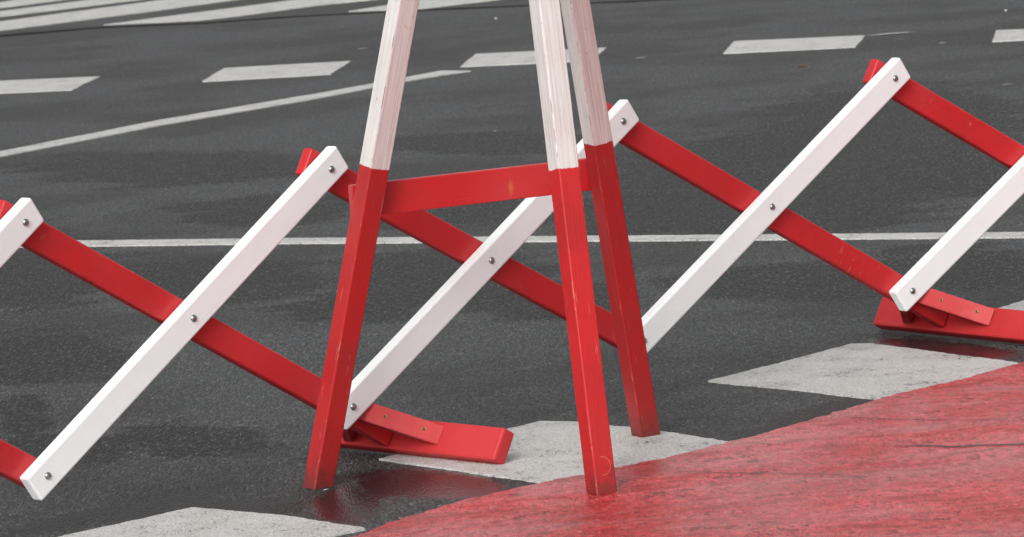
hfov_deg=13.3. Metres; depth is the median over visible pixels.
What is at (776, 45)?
lane dash
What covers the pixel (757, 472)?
surface crack
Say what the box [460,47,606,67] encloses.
lane dash
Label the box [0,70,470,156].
curved line
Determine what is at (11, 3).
zebra stripe
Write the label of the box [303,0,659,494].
tripod stand
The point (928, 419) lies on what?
surface crack
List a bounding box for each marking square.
[59,507,365,536]
[379,421,727,483]
[708,343,1017,399]
[1000,300,1023,310]
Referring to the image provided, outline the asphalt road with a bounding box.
[0,0,1023,536]
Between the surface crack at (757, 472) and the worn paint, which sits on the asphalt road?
the worn paint
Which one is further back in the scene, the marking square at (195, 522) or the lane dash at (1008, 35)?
the lane dash at (1008, 35)
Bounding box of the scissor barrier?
[0,58,1023,499]
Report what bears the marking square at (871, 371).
on the asphalt road
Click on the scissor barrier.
(912, 300)
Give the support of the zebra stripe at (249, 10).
on the asphalt road
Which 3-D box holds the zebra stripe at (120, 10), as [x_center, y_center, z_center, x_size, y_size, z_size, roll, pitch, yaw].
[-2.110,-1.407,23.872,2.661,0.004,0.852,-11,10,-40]
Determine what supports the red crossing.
on the asphalt road
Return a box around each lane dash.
[0,76,99,93]
[202,61,350,81]
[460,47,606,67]
[723,35,864,53]
[992,29,1023,41]
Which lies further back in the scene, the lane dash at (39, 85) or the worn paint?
the lane dash at (39, 85)
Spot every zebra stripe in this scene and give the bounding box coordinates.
[0,0,61,8]
[0,0,137,16]
[0,0,233,30]
[104,0,369,24]
[349,0,495,11]
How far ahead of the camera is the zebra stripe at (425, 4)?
22.20 m
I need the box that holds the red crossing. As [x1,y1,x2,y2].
[352,362,1023,536]
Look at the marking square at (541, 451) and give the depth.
8.78 m
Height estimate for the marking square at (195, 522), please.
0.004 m
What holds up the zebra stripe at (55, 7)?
on the asphalt road
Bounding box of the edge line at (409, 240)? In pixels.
[20,232,1023,247]
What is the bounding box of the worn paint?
[867,32,907,35]
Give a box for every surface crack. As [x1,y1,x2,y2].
[677,471,856,475]
[839,415,1020,419]
[893,443,1023,446]
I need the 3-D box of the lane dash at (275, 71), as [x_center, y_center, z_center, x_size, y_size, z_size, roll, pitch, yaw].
[-1.008,-0.843,18.831,0.587,0.004,0.718,-4,7,7]
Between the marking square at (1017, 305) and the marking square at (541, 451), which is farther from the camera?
the marking square at (1017, 305)
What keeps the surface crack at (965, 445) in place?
on the red crossing
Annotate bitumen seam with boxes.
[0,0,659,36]
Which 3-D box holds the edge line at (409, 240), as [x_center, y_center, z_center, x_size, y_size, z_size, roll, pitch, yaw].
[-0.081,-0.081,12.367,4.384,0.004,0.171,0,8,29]

